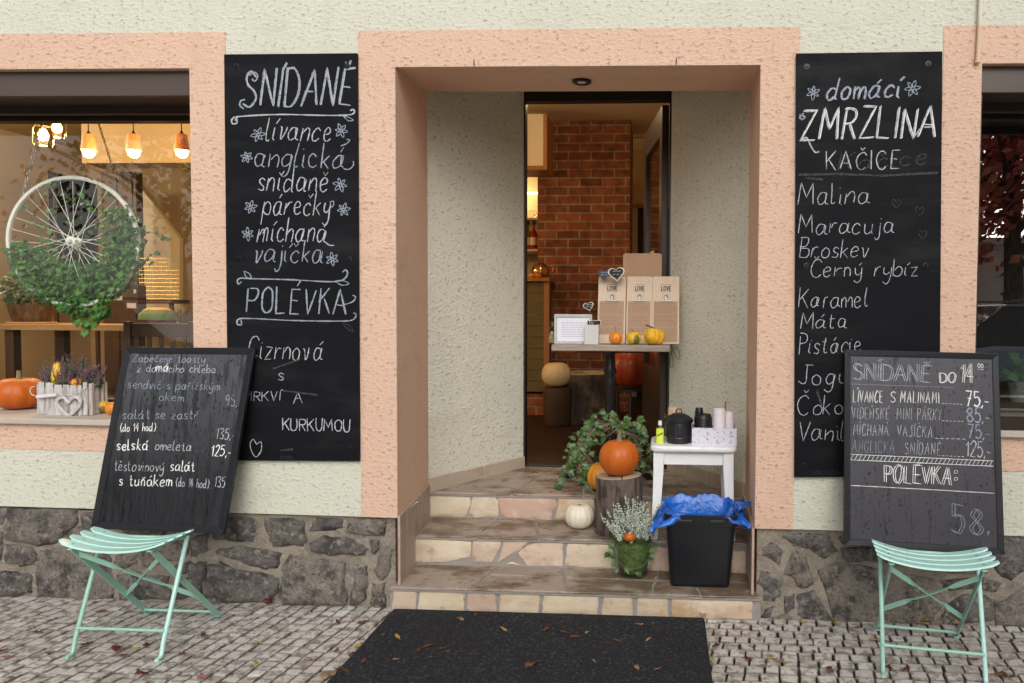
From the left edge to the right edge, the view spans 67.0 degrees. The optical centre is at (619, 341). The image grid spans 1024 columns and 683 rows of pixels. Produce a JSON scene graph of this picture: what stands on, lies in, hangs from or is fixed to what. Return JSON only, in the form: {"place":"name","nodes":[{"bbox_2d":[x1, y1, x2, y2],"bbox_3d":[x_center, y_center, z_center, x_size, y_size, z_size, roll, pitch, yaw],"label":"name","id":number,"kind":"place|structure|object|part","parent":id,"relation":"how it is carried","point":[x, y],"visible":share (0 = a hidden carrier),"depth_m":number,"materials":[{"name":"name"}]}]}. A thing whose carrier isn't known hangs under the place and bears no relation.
{"place":"outdoors","nodes":[
{"label":"outdoors","id":0,"kind":"place"},
{"bbox_2d":[48,171,100,382],"bbox_3d":[-5.200,-0.457,7.287,0.032,2.213,0.632,0,2,0],"label":"chair","id":1,"kind":"object","parent":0,"point":[75,189],"visible":0.57,"depth_m":7.27,"materials":[{"name":"wood"}]},
{"bbox_2d":[101,172,144,397],"bbox_3d":[-4.741,-0.477,7.286,0.343,2.259,0.115,0,2,3],"label":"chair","id":2,"kind":"object","parent":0,"point":[131,185],"visible":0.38,"depth_m":7.24,"materials":[{"name":"brown wood"}]},
{"bbox_3d":[-4.819,-0.496,7.240,0.131,2.099,0.014,0,2,3],"label":"door","id":3,"kind":"part","parent":2,"relation":"part of","materials":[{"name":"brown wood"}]},
{"bbox_3d":[-4.668,-0.494,7.231,0.131,2.099,0.014,0,2,3],"label":"door","id":4,"kind":"part","parent":2,"relation":"part of","materials":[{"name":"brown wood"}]},
{"bbox_2d":[138,307,176,322],"bbox_3d":[-3.123,-0.174,5.155,0.249,0.114,0.124,0,2,3],"label":"cushion","id":5,"kind":"object","parent":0,"point":[156,315],"visible":0.87,"depth_m":5.10,"materials":[{"name":"green fabric"}]},
{"bbox_2d":[173,304,192,322],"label":"dried flowers","id":6,"kind":"object","parent":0,"point":[186,318],"visible":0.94,"depth_m":4.98,"materials":[{"name":"brown plant"}]},
{"bbox_2d":[0,596,1023,682],"bbox_3d":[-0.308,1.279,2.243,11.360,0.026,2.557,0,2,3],"label":"pavement","id":7,"kind":"structure","parent":0,"point":[224,648],"depth_m":3.10,"materials":[{"name":"grey stone"}]},
{"bbox_2d":[111,645,120,652],"bbox_3d":[-2.002,1.216,3.024,0.036,0.012,0.078,0,2,-20],"label":"fallen leaf","id":8,"kind":"object","parent":7,"relation":"on","point":[115,648],"visible":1,"depth_m":3.04,"materials":[{"name":"red plant"}]},
{"bbox_2d":[131,669,148,673],"bbox_3d":[-1.779,1.225,2.826,0.065,0.014,0.029,0,2,3],"label":"fallen leaf","id":9,"kind":"object","parent":7,"relation":"on","point":[139,672],"visible":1,"depth_m":2.83,"materials":[{"name":"red plant"}]},
{"bbox_2d":[58,526,223,661],"bbox_3d":[-1.951,0.993,3.172,0.424,0.467,0.472,0,2,3],"label":"folding chair","id":10,"kind":"object","parent":7,"relation":"on","point":[97,541],"visible":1,"depth_m":3.05,"materials":[{"name":"green metal"}]},
{"bbox_2d":[91,347,256,533],"bbox_3d":[-1.981,0.431,3.396,0.676,0.806,0.161,0,2,3],"label":"leaning chalkboard","id":11,"kind":"object","parent":10,"relation":"on","point":[173,444],"visible":1,"depth_m":3.39,"materials":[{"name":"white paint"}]},
{"bbox_2d":[197,672,207,678],"bbox_3d":[-1.543,1.228,2.807,0.061,0.011,0.025,1,2,23],"label":"fallen leaf","id":12,"kind":"object","parent":7,"relation":"on","point":[201,675],"visible":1,"depth_m":2.81,"materials":[{"name":"red plant"}]},
{"bbox_2d":[320,671,335,674],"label":"fallen leaf","id":13,"kind":"object","parent":7,"relation":"on","point":[329,673],"visible":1,"depth_m":2.84,"materials":[{"name":"orange plant"}]},
{"bbox_2d":[327,609,712,682],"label":"doormat","id":14,"kind":"object","parent":7,"relation":"on","point":[484,646],"visible":1,"depth_m":3.04,"materials":[{"name":"black carpet"}]},
{"bbox_2d":[334,666,348,672],"bbox_3d":[-1.048,1.228,2.858,0.090,0.014,0.039,2,3,33],"label":"fallen leaf","id":15,"kind":"object","parent":14,"relation":"on","point":[343,668],"visible":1,"depth_m":2.86,"materials":[{"name":"brown plant"}]},
{"bbox_2d":[523,660,538,667],"bbox_3d":[-0.340,1.221,2.899,0.066,0.016,0.029,-1,2,-28],"label":"fallen leaf","id":16,"kind":"object","parent":14,"relation":"on","point":[527,663],"visible":1,"depth_m":2.90,"materials":[{"name":"brown plant"}]},
{"bbox_2d":[389,467,761,622],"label":"stone steps","id":17,"kind":"structure","parent":7,"relation":"on","point":[511,541],"depth_m":3.70,"materials":[{"name":"beige stone"}]},
{"bbox_2d":[565,502,594,528],"bbox_3d":[-0.205,0.883,3.877,0.152,0.119,0.153,0,2,3],"label":"white pumpkin","id":18,"kind":"object","parent":17,"relation":"on","point":[579,515],"visible":1,"depth_m":3.82,"materials":[{"name":"white food"}]},
{"bbox_2d":[587,462,605,488],"bbox_3d":[-0.090,0.717,4.110,0.173,0.155,0.167,0,2,3],"label":"squash","id":19,"kind":"object","parent":17,"relation":"on","point":[595,470],"visible":0.29,"depth_m":4.05,"materials":[{"name":"orange food"}]},
{"bbox_2d":[554,408,652,502],"bbox_3d":[-0.079,0.640,4.157,0.546,0.525,0.365,0,2,3],"label":"ivy wreath","id":20,"kind":"object","parent":17,"relation":"on","point":[585,442],"visible":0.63,"depth_m":4.21,"materials":[{"name":"green plant"}]},
{"bbox_2d":[551,342,669,479],"bbox_3d":[-0.039,0.398,4.533,0.662,0.780,0.560,0,2,3],"label":"bistro table","id":21,"kind":"object","parent":17,"relation":"on","point":[609,351],"visible":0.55,"depth_m":4.34,"materials":[{"name":"grey wood"}]},
{"bbox_2d":[548,321,553,342],"bbox_3d":[-0.390,-0.054,4.418,0.057,0.130,0.062,0,2,3],"label":"sweet bag","id":22,"kind":"object","parent":21,"relation":"on","point":[551,337],"visible":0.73,"depth_m":4.40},
{"bbox_2d":[554,314,591,343],"bbox_3d":[-0.265,-0.071,4.324,0.215,0.168,0.020,0,2,3],"label":"picture frame","id":23,"kind":"object","parent":21,"relation":"on","point":[569,328],"visible":0.94,"depth_m":4.32,"materials":[{"name":"white wood"}]},
{"bbox_2d":[584,320,600,344],"bbox_3d":[-0.152,-0.052,4.277,0.091,0.136,0.030,0,2,3],"label":"tip box","id":24,"kind":"object","parent":21,"relation":"on","point":[591,334],"visible":1,"depth_m":4.26,"materials":[{"name":"white"}]},
{"bbox_2d":[598,276,625,343],"bbox_3d":[-0.048,-0.186,4.450,0.162,0.391,0.096,0,2,3],"label":"clipboard","id":25,"kind":"object","parent":21,"relation":"on","point":[611,303],"visible":0.97,"depth_m":4.45,"materials":[{"name":"paper"}]},
{"bbox_2d":[598,269,608,279],"bbox_3d":[-0.093,-0.387,4.419,0.071,0.063,0.008,0,2,3],"label":"heart tag","id":26,"kind":"object","parent":25,"relation":"attached to","point":[603,274],"visible":1,"depth_m":4.42,"materials":[{"name":"blue wood"}]},
{"bbox_2d":[608,267,624,281],"bbox_3d":[-0.021,-0.385,4.380,0.096,0.085,0.008,0,2,3],"label":"heart tag","id":27,"kind":"object","parent":25,"relation":"attached to","point":[617,274],"visible":1,"depth_m":4.38,"materials":[{"name":"black"}]},
{"bbox_2d":[609,327,622,343],"bbox_3d":[-0.023,-0.035,4.277,0.077,0.098,0.078,0,2,3],"label":"mini pumpkin","id":28,"kind":"object","parent":21,"relation":"on","point":[615,337],"visible":1,"depth_m":4.25,"materials":[{"name":"orange food"}]},
{"bbox_2d":[626,329,640,343],"bbox_3d":[0.078,-0.029,4.281,0.084,0.084,0.091,0,2,3],"label":"gourd","id":29,"kind":"object","parent":21,"relation":"on","point":[632,337],"visible":1,"depth_m":4.25,"materials":[{"name":"yellow food"}]},
{"bbox_2d":[626,276,651,343],"bbox_3d":[0.112,-0.185,4.440,0.149,0.392,0.096,0,2,3],"label":"clipboard","id":30,"kind":"object","parent":21,"relation":"on","point":[639,306],"visible":0.95,"depth_m":4.44,"materials":[{"name":"paper"}]},
{"bbox_2d":[623,253,661,341],"bbox_3d":[0.131,-0.259,4.520,0.228,0.527,0.018,0,2,3],"label":"cutting board","id":31,"kind":"object","parent":21,"relation":"on","point":[642,264],"visible":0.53,"depth_m":4.50,"materials":[{"name":"brown wood"}]},
{"bbox_2d":[644,325,664,344],"bbox_3d":[0.192,-0.040,4.284,0.117,0.112,0.119,0,2,3],"label":"gourd","id":32,"kind":"object","parent":21,"relation":"on","point":[652,335],"visible":1,"depth_m":4.25,"materials":[{"name":"yellow"}]},
{"bbox_2d":[652,276,678,343],"bbox_3d":[0.266,-0.184,4.431,0.155,0.392,0.096,0,2,3],"label":"clipboard","id":33,"kind":"object","parent":21,"relation":"on","point":[665,310],"visible":0.89,"depth_m":4.43,"materials":[{"name":"cardboard"}]},
{"bbox_2d":[669,346,679,367],"bbox_3d":[0.302,0.079,4.200,0.060,0.128,0.043,0,2,3],"label":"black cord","id":34,"kind":"object","parent":21,"relation":"hanging from","point":[672,356],"visible":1,"depth_m":4.18,"materials":[{"name":"black plastic"}]},
{"bbox_3d":[-0.182,-0.076,4.502,0.092,0.168,0.090,0,2,3],"label":"sweet bag","id":35,"kind":"object","parent":21,"relation":"on","visible":0},
{"bbox_2d":[583,302,592,310],"bbox_3d":[-0.185,-0.208,4.521,0.066,0.057,0.008,0,2,3],"label":"heart tag","id":36,"kind":"object","parent":35,"relation":"on","point":[589,306],"visible":1,"depth_m":4.52,"materials":[{"name":"black"}]},
{"bbox_2d":[595,471,642,537],"bbox_3d":[-0.005,0.808,3.820,0.243,0.298,0.224,0,2,3],"label":"log","id":37,"kind":"object","parent":17,"relation":"on","point":[610,489],"visible":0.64,"depth_m":3.73,"materials":[{"name":"brown wood"}]},
{"bbox_2d":[599,429,638,475],"bbox_3d":[-0.005,0.549,3.798,0.199,0.225,0.199,0,2,3],"label":"pumpkin","id":38,"kind":"object","parent":37,"relation":"on","point":[618,456],"visible":1,"depth_m":3.73,"materials":[{"name":"orange food"}]},
{"bbox_2d":[600,494,659,578],"bbox_3d":[0.049,0.916,3.633,0.291,0.381,0.283,0,2,3],"label":"flower bucket","id":39,"kind":"object","parent":17,"relation":"on","point":[633,557],"visible":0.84,"depth_m":3.57,"materials":[{"name":"green plant"}]},
{"bbox_2d":[624,532,635,541],"bbox_3d":[0.045,0.903,3.541,0.055,0.043,0.053,0,2,3],"label":"mini pumpkin","id":40,"kind":"object","parent":39,"relation":"in","point":[628,537],"visible":0.99,"depth_m":3.52,"materials":[{"name":"orange food"}]},
{"bbox_2d":[650,436,736,540],"bbox_3d":[0.361,0.726,3.821,0.418,0.456,0.306,0,2,3],"label":"stool","id":41,"kind":"object","parent":17,"relation":"on","point":[665,452],"visible":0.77,"depth_m":3.69,"materials":[{"name":"white paint"}]},
{"bbox_2d":[656,420,663,442],"bbox_3d":[0.197,0.444,3.759,0.038,0.110,0.027,0,2,3],"label":"sanitizer bottle","id":42,"kind":"object","parent":41,"relation":"on","point":[659,435],"visible":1,"depth_m":3.75,"materials":[{"name":"yellow plastic"}]},
{"bbox_2d":[664,407,679,417],"bbox_3d":[0.276,0.414,3.904,0.106,0.160,0.106,0,2,3],"label":"stirrer jar","id":43,"kind":"object","parent":41,"relation":"on","point":[671,410],"visible":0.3,"depth_m":3.88,"materials":[{"name":"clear glass"}]},
{"bbox_2d":[665,408,692,443],"bbox_3d":[0.291,0.414,3.773,0.140,0.169,0.140,0,2,3],"label":"lidded canister","id":44,"kind":"object","parent":41,"relation":"on","point":[678,425],"visible":1,"depth_m":3.72,"materials":[{"name":"black metal"}]},
{"bbox_2d":[691,424,736,445],"bbox_3d":[0.461,0.459,3.764,0.222,0.083,0.126,0,2,3],"label":"cup box","id":45,"kind":"object","parent":41,"relation":"on","point":[713,436],"visible":0.85,"depth_m":3.70,"materials":[{"name":"white"}]},
{"bbox_2d":[695,407,702,413],"bbox_3d":[0.394,0.410,3.803,0.042,0.160,0.042,0,2,3],"label":"lid stack","id":46,"kind":"object","parent":45,"relation":"in","point":[698,410],"visible":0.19,"depth_m":3.78,"materials":[{"name":"black plastic"}]},
{"bbox_2d":[694,413,711,427],"bbox_3d":[0.409,0.424,3.761,0.088,0.136,0.090,0,2,3],"label":"lid stack","id":47,"kind":"object","parent":45,"relation":"in","point":[703,420],"visible":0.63,"depth_m":3.72,"materials":[{"name":"black plastic"}]},
{"bbox_2d":[712,408,725,427],"bbox_3d":[0.486,0.410,3.743,0.068,0.162,0.068,0,2,3],"label":"cup stack","id":48,"kind":"object","parent":45,"relation":"in","point":[719,417],"visible":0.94,"depth_m":3.71,"materials":[{"name":"white paper"}]},
{"bbox_2d":[726,412,733,427],"bbox_3d":[0.536,0.419,3.772,0.057,0.142,0.057,0,2,3],"label":"cup stack","id":49,"kind":"object","parent":45,"relation":"in","point":[729,419],"visible":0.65,"depth_m":3.75,"materials":[{"name":"white paper"}]},
{"bbox_2d":[664,509,737,587],"bbox_3d":[0.370,0.943,3.559,0.336,0.338,0.280,0,2,3],"label":"rubbish bin","id":50,"kind":"object","parent":17,"relation":"on","point":[700,550],"visible":0.87,"depth_m":3.45,"materials":[{"name":"black plastic"}]},
{"bbox_2d":[649,493,750,532],"bbox_3d":[0.377,0.879,3.549,0.482,0.280,0.315,0,2,3],"label":"bin bag","id":51,"kind":"object","parent":50,"relation":"on","point":[676,507],"visible":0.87,"depth_m":3.66,"materials":[{"name":"blue plastic"}]},
{"bbox_2d":[826,666,834,674],"bbox_3d":[0.795,1.240,2.885,0.024,0.009,0.069,0,2,-5],"label":"fallen leaf","id":52,"kind":"object","parent":7,"relation":"on","point":[829,668],"visible":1,"depth_m":2.89,"materials":[{"name":"brown plant"}]},
{"bbox_2d":[872,539,999,682],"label":"folding chair","id":53,"kind":"object","parent":7,"relation":"on","point":[980,561],"visible":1,"depth_m":2.90,"materials":[{"name":"green metal"}]},
{"bbox_2d":[843,350,1004,554],"bbox_3d":[1.261,0.451,3.188,0.671,0.822,0.196,0,2,3],"label":"leaning chalkboard","id":54,"kind":"object","parent":53,"relation":"on","point":[922,461],"visible":1,"depth_m":3.18,"materials":[{"name":"black paint"}]},
{"bbox_2d":[990,670,1006,675],"bbox_3d":[1.417,1.243,2.859,0.067,0.014,0.031,0,2,3],"label":"fallen leaf","id":55,"kind":"object","parent":7,"relation":"on","point":[1000,673],"visible":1,"depth_m":2.86,"materials":[{"name":"brown plant"}]},
{"bbox_2d":[1002,672,1018,676],"bbox_3d":[1.454,1.244,2.842,0.065,0.012,0.024,0,2,3],"label":"fallen leaf","id":56,"kind":"object","parent":7,"relation":"on","point":[1009,675],"visible":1,"depth_m":2.84,"materials":[{"name":"brown plant"}]},
{"bbox_2d":[999,351,1023,402],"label":"potted plant","id":57,"kind":"object","parent":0,"point":[1015,384],"depth_m":3.87,"materials":[{"name":"green plant"}]},
{"label":"ground","id":58,"kind":"structure","parent":0,"visible":0},
{"bbox_2d":[0,0,1023,627],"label":"cafe building","id":59,"kind":"structure","parent":58,"relation":"on","point":[448,204],"depth_m":3.51,"materials":[{"name":"beige paint"}]},
{"bbox_2d":[0,371,41,408],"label":"pumpkin","id":60,"kind":"object","parent":59,"relation":"on","point":[15,393],"visible":0.83,"depth_m":3.75,"materials":[{"name":"orange food"}]},
{"bbox_2d":[20,124,42,197],"bbox_3d":[-3.121,-0.970,4.051,0.122,0.457,0.013,0,2,-13],"label":"chain","id":61,"kind":"object","parent":59,"relation":"hanging from","point":[31,160],"visible":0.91,"depth_m":4.05,"materials":[{"name":"silver metal"}]},
{"bbox_2d":[6,176,140,305],"bbox_3d":[-2.914,-0.533,4.071,0.680,0.698,0.111,0,2,3],"label":"bicycle wheel","id":62,"kind":"object","parent":61,"relation":"hanging from","point":[72,241],"visible":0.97,"depth_m":4.06,"materials":[{"name":"silver metal"}]},
{"bbox_2d":[1,177,171,337],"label":"ivy","id":63,"kind":"object","parent":62,"relation":"attached to","point":[72,287],"visible":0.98,"depth_m":4.06,"materials":[{"name":"green plant"}]},
{"bbox_2d":[32,124,53,147],"bbox_3d":[-3.659,-1.642,4.830,0.112,0.810,0.112,0,2,3],"label":"jar lamp","id":64,"kind":"object","parent":59,"relation":"hanging from","point":[44,135],"visible":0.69,"depth_m":4.83,"materials":[{"name":"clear glass"}]},
{"bbox_2d":[51,124,66,139],"bbox_3d":[-3.796,-1.714,5.136,0.106,0.690,0.106,0,2,3],"label":"jar lamp","id":65,"kind":"object","parent":59,"relation":"hanging from","point":[56,128],"visible":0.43,"depth_m":5.13,"materials":[{"name":"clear glass"}]},
{"bbox_2d":[0,323,122,378],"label":"bar table","id":66,"kind":"object","parent":59,"relation":"on","point":[13,360],"visible":0.22,"depth_m":5.02,"materials":[{"name":"brown wood"}]},
{"bbox_2d":[0,276,57,323],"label":"potted plant","id":67,"kind":"object","parent":66,"relation":"on","point":[22,312],"visible":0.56,"depth_m":5.15,"materials":[{"name":"green plant"}]},
{"bbox_2d":[103,285,145,323],"bbox_3d":[-3.532,-0.266,5.439,0.260,0.272,0.095,0,2,3],"label":"drawer box","id":68,"kind":"object","parent":66,"relation":"on","point":[128,305],"visible":0.54,"depth_m":5.40,"materials":[{"name":"brown wood"}]},
{"bbox_2d":[30,351,107,415],"bbox_3d":[-2.640,0.200,3.672,0.332,0.310,0.167,0,2,3],"label":"bark basket","id":69,"kind":"object","parent":59,"relation":"on","point":[85,397],"visible":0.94,"depth_m":3.63,"materials":[{"name":"white wood"}]},
{"bbox_2d":[51,362,62,384],"bbox_3d":[-2.706,0.156,3.674,0.058,0.112,0.055,0,2,3],"label":"gourd","id":70,"kind":"object","parent":69,"relation":"in","point":[55,367],"visible":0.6,"depth_m":3.65,"materials":[{"name":"yellow food"}]},
{"bbox_2d":[69,378,80,385],"bbox_3d":[-2.607,0.199,3.661,0.062,0.045,0.062,0,2,3],"label":"gourd","id":71,"kind":"object","parent":69,"relation":"in","point":[73,381],"visible":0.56,"depth_m":3.64,"materials":[{"name":"orange food"}]},
{"bbox_2d":[80,124,96,157],"bbox_3d":[-3.937,-1.722,5.646,0.104,0.715,0.104,0,2,3],"label":"pendant lamp","id":72,"kind":"object","parent":59,"relation":"hanging from","point":[88,147],"visible":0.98,"depth_m":5.62,"materials":[{"name":"orange"}]},
{"bbox_2d":[0,71,189,425],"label":"window","id":73,"kind":"structure","parent":59,"relation":"in","point":[25,97],"depth_m":3.55,"materials":[{"name":"black glass"}]},
{"bbox_2d":[98,401,108,412],"bbox_3d":[-2.517,0.317,3.710,0.068,0.056,0.068,0,2,3],"label":"gourd","id":74,"kind":"object","parent":59,"relation":"on","point":[101,407],"visible":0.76,"depth_m":3.69,"materials":[{"name":"yellow food"}]},
{"bbox_2d":[105,402,113,414],"bbox_3d":[-2.423,0.319,3.651,0.071,0.057,0.072,0,2,3],"label":"gourd","id":75,"kind":"object","parent":59,"relation":"on","point":[108,407],"visible":0.42,"depth_m":3.62,"materials":[{"name":"orange food"}]},
{"bbox_2d":[98,124,123,200],"bbox_3d":[-2.712,-0.971,4.059,0.125,0.445,0.014,0,2,-12],"label":"chain","id":76,"kind":"object","parent":59,"relation":"hanging from","point":[110,162],"visible":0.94,"depth_m":4.06,"materials":[{"name":"silver metal"}]},
{"bbox_2d":[125,124,141,157],"bbox_3d":[-3.591,-1.718,5.625,0.104,0.718,0.104,0,2,3],"label":"pendant lamp","id":77,"kind":"object","parent":59,"relation":"hanging from","point":[133,148],"visible":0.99,"depth_m":5.60,"materials":[{"name":"orange"}]},
{"bbox_2d":[123,321,193,346],"bbox_3d":[-2.712,0.318,4.708,0.420,0.890,0.420,0,2,0],"label":"cafe chair","id":78,"kind":"object","parent":59,"relation":"on","point":[137,331],"visible":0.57,"depth_m":4.49,"materials":[{"name":"brown wood"}]},
{"bbox_2d":[134,258,189,346],"bbox_3d":[-4.062,-0.029,6.745,0.389,1.412,0.250,0,2,3],"label":"chair","id":79,"kind":"object","parent":59,"relation":"on","point":[171,302],"visible":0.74,"depth_m":6.69,"materials":[{"name":"gold wicker"}]},
{"bbox_2d":[174,124,189,157],"bbox_3d":[-3.223,-1.713,5.604,0.104,0.720,0.104,0,2,3],"label":"pendant lamp","id":80,"kind":"object","parent":59,"relation":"hanging from","point":[181,147],"visible":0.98,"depth_m":5.58,"materials":[{"name":"orange"}]},
{"bbox_2d":[224,53,359,460],"bbox_3d":[-1.474,-0.369,3.429,0.614,1.826,0.022,0,2,3],"label":"wall chalkboard","id":81,"kind":"object","parent":59,"relation":"attached to","point":[292,205],"depth_m":3.42,"materials":[{"name":"paint"}]},
{"bbox_2d":[527,192,537,254],"bbox_3d":[-1.247,-1.333,8.429,0.900,0.705,0.540,0,2,3],"label":"bottle shelf","id":82,"kind":"object","parent":59,"relation":"attached to","point":[531,251],"depth_m":8.34,"materials":[{"name":"beige paint"}]},
{"bbox_2d":[527,221,529,245],"bbox_3d":[-0.997,-1.148,8.251,0.091,0.312,0.091,0,2,3],"label":"bottle","id":83,"kind":"object","parent":82,"relation":"on","point":[528,241],"visible":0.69,"depth_m":8.21,"materials":[{"name":"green glass"}]},
{"bbox_2d":[530,221,537,248],"bbox_3d":[-0.932,-1.148,8.247,0.091,0.312,0.091,0,2,3],"label":"bottle","id":84,"kind":"object","parent":82,"relation":"on","point":[533,239],"visible":0.91,"depth_m":8.21,"materials":[{"name":"red glass"}]},
{"bbox_2d":[527,114,552,176],"bbox_3d":[-0.783,-1.800,7.036,0.280,0.500,0.370,0,2,3],"label":"wall cupboard","id":85,"kind":"object","parent":59,"relation":"attached to","point":[540,147],"depth_m":6.86,"materials":[{"name":"beige paint"}]},
{"bbox_2d":[527,277,554,414],"bbox_3d":[-0.832,0.042,7.208,0.385,1.275,0.370,0,2,3],"label":"bar counter","id":86,"kind":"object","parent":59,"relation":"on","point":[538,322],"visible":0.38,"depth_m":7.06,"materials":[{"name":"orange wood"}]},
{"bbox_2d":[531,263,553,277],"bbox_3d":[-0.740,-0.663,7.135,0.188,0.140,0.169,2,3,42],"label":"copper kettle","id":87,"kind":"object","parent":86,"relation":"on","point":[542,269],"visible":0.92,"depth_m":7.08,"materials":[{"name":"brown metal"}]},
{"bbox_2d":[543,386,570,426],"bbox_3d":[-0.532,0.548,6.483,0.240,0.323,0.240,0,2,3],"label":"tree stump","id":88,"kind":"object","parent":59,"relation":"on","point":[557,405],"visible":0.95,"depth_m":6.38,"materials":[{"name":"brown wood"}]},
{"bbox_2d":[542,362,570,386],"bbox_3d":[-0.541,0.278,6.477,0.247,0.196,0.250,0,2,3],"label":"cream pumpkin","id":89,"kind":"object","parent":88,"relation":"on","point":[555,374],"visible":1,"depth_m":6.38,"materials":[{"name":"food"}]},
{"bbox_2d":[572,78,590,85],"bbox_3d":[-0.182,-1.236,3.638,0.092,0.012,0.092,0,2,3],"label":"recessed spotlight","id":90,"kind":"object","parent":59,"relation":"attached to","point":[581,81],"visible":1,"depth_m":3.62,"materials":[{"name":"black paint"}]},
{"bbox_2d":[537,121,632,410],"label":"brick wall","id":91,"kind":"structure","parent":59,"relation":"on","point":[585,205],"depth_m":7.36,"materials":[{"name":"red brick"}]},
{"bbox_2d":[564,370,619,424],"bbox_3d":[-0.299,0.486,6.768,0.607,0.440,0.560,0,2,3],"label":"tree stump","id":92,"kind":"object","parent":59,"relation":"on","point":[588,393],"visible":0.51,"depth_m":6.51,"materials":[{"name":"brown wood"}]},
{"bbox_2d":[614,386,641,437],"bbox_3d":[0.086,0.544,5.742,0.310,0.394,0.315,0,2,3],"label":"plant stand","id":93,"kind":"object","parent":59,"relation":"on","point":[618,389],"visible":0.59,"depth_m":5.62,"materials":[{"name":"black metal"}]},
{"bbox_2d":[615,353,642,386],"bbox_3d":[0.089,0.200,5.736,0.326,0.268,0.330,0,2,3],"label":"red pumpkin","id":94,"kind":"object","parent":93,"relation":"on","point":[628,366],"visible":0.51,"depth_m":5.60,"materials":[{"name":"red food"}]},
{"bbox_2d":[637,207,668,397],"bbox_3d":[0.375,-0.451,8.592,0.357,2.169,0.090,0,2,3],"label":"inner doorway","id":95,"kind":"structure","parent":59,"relation":"in","point":[640,210],"depth_m":8.53,"materials":[{"name":"black paint"}]},
{"bbox_2d":[642,105,668,452],"bbox_3d":[0.231,-0.358,5.122,0.044,2.210,0.841,0,2,-6],"label":"door","id":96,"kind":"structure","parent":59,"relation":"in","point":[656,140],"depth_m":4.96,"materials":[{"name":"brown"}]},
{"bbox_2d":[794,51,941,476],"bbox_3d":[1.066,-0.318,3.281,0.636,1.825,0.022,0,2,3],"label":"wall chalkboard","id":97,"kind":"object","parent":59,"relation":"attached to","point":[868,144],"depth_m":3.27,"materials":[{"name":"paint"}]},
{"bbox_2d":[975,0,982,63],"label":"cable conduit","id":98,"kind":"object","parent":59,"relation":"attached to","point":[979,32],"visible":1,"depth_m":3.21,"materials":[{"name":"beige plastic"}]},
{"bbox_2d":[975,67,1023,437],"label":"window","id":99,"kind":"structure","parent":59,"relation":"in","point":[1002,91],"depth_m":3.28,"materials":[{"name":"black glass"}]}
]}

